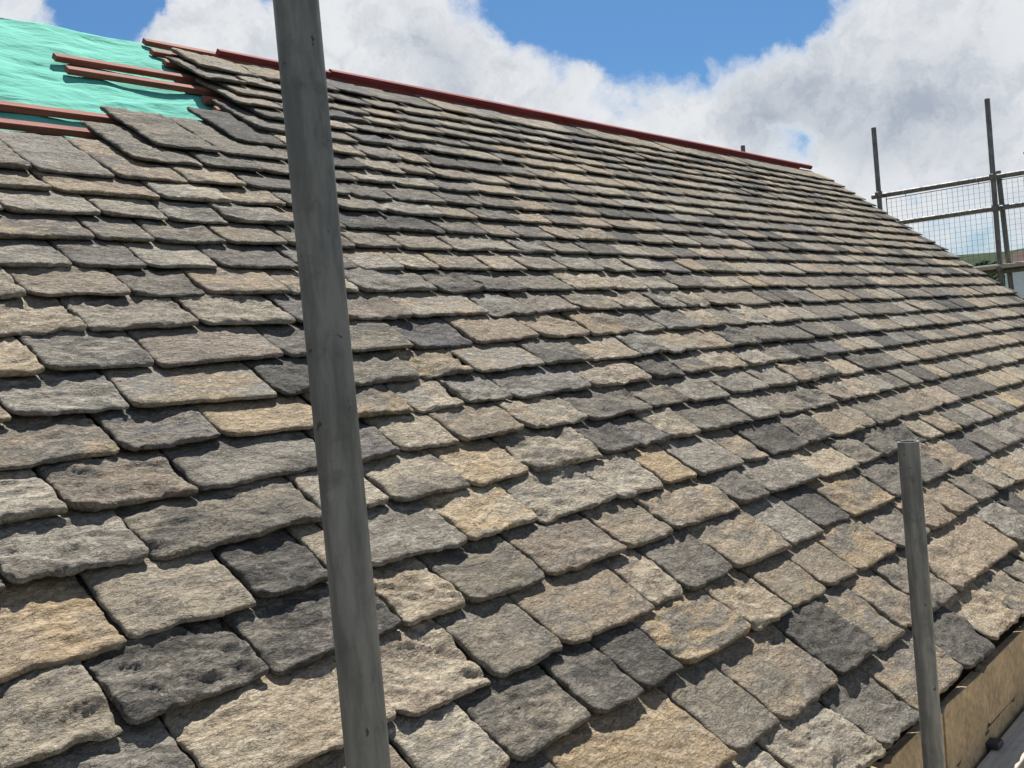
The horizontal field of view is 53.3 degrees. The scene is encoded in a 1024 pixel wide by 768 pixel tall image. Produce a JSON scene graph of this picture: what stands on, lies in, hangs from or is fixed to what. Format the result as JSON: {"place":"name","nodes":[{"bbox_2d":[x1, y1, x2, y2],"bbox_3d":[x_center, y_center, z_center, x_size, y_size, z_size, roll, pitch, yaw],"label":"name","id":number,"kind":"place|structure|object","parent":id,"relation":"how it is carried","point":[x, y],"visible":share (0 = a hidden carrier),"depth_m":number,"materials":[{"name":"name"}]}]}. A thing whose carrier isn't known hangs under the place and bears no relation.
{"place":"outdoors","nodes":[
{"label":"outdoors","id":0,"kind":"place"},
{"bbox_2d":[0,18,1023,767],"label":"stone building","id":1,"kind":"structure","parent":0,"point":[640,414],"depth_m":3.09,"materials":[{"name":"stone"}]},
{"bbox_2d":[0,0,1023,254],"label":"sky","id":2,"kind":"structure","parent":0,"point":[808,82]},
{"bbox_2d":[957,248,1023,266],"bbox_3d":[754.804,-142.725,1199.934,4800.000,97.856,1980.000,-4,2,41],"label":"hill","id":3,"kind":"structure","parent":0,"point":[966,258],"depth_m":903.38,"materials":[{"name":"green plant"}]},
{"bbox_2d":[975,260,1005,286],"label":"woodland","id":4,"kind":"object","parent":3,"relation":"on","point":[986,262],"visible":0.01,"depth_m":750.13,"materials":[{"name":"green plant"}]},
{"bbox_2d":[1002,250,1023,297],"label":"white house","id":5,"kind":"structure","parent":0,"point":[1018,279],"depth_m":36.82,"materials":[{"name":"paint"}]},
{"label":"ground","id":6,"kind":"structure","parent":0,"visible":0},
{"bbox_2d":[273,0,390,767],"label":"scaffold pole","id":7,"kind":"object","parent":6,"relation":"on","point":[302,71],"depth_m":1.08,"materials":[{"name":"metal"}]},
{"bbox_2d":[871,127,882,209],"bbox_3d":[4.005,0.868,10.507,0.150,6.998,0.150,-4,2,41],"label":"scaffold pole","id":8,"kind":"object","parent":6,"relation":"on","point":[878,194],"visible":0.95,"depth_m":10.41,"materials":[{"name":"metal"}]},
{"bbox_2d":[871,170,1023,198],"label":"guard rail","id":9,"kind":"object","parent":8,"relation":"attached to","point":[954,183],"visible":0.93,"depth_m":10.03,"materials":[{"name":"metal"}]},
{"bbox_2d":[886,175,1023,267],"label":"guard","id":10,"kind":"object","parent":9,"relation":"hanging from","point":[978,183],"visible":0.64,"depth_m":9.98,"materials":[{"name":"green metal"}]},
{"bbox_2d":[897,440,944,767],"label":"scaffold pole","id":11,"kind":"object","parent":6,"relation":"on","point":[912,497],"visible":1,"depth_m":2.38,"materials":[{"name":"metal"}]},
{"bbox_2d":[977,711,1023,767],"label":"scaffold board","id":12,"kind":"object","parent":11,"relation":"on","point":[1009,753],"depth_m":3.14,"materials":[{"name":"grey wood"}]},
{"bbox_2d":[984,98,1003,285],"bbox_3d":[4.834,0.792,9.795,0.150,7.038,0.150,-4,2,41],"label":"scaffold pole","id":13,"kind":"object","parent":6,"relation":"on","point":[995,205],"visible":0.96,"depth_m":9.71,"materials":[{"name":"metal"}]},
{"bbox_2d":[897,202,1023,223],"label":"guard rail","id":14,"kind":"object","parent":13,"relation":"attached to","point":[963,213],"depth_m":9.98,"materials":[{"name":"metal"}]},
{"bbox_2d":[982,266,1023,274],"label":"ledger tube","id":15,"kind":"object","parent":13,"relation":"attached to","point":[1008,270],"depth_m":9.74,"materials":[{"name":"metal"}]},
{"bbox_2d":[975,262,1023,270],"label":"scaffold board","id":16,"kind":"object","parent":15,"relation":"on","point":[1008,265],"depth_m":9.69,"materials":[{"name":"wood"}]},
{"bbox_2d":[996,171,1013,289],"bbox_3d":[4.782,-1.071,9.806,0.110,1.962,0.048,-4,2,41],"label":"brace tube","id":17,"kind":"object","parent":13,"relation":"attached to","point":[1006,239],"visible":0.54,"depth_m":9.78,"materials":[{"name":"metal"}]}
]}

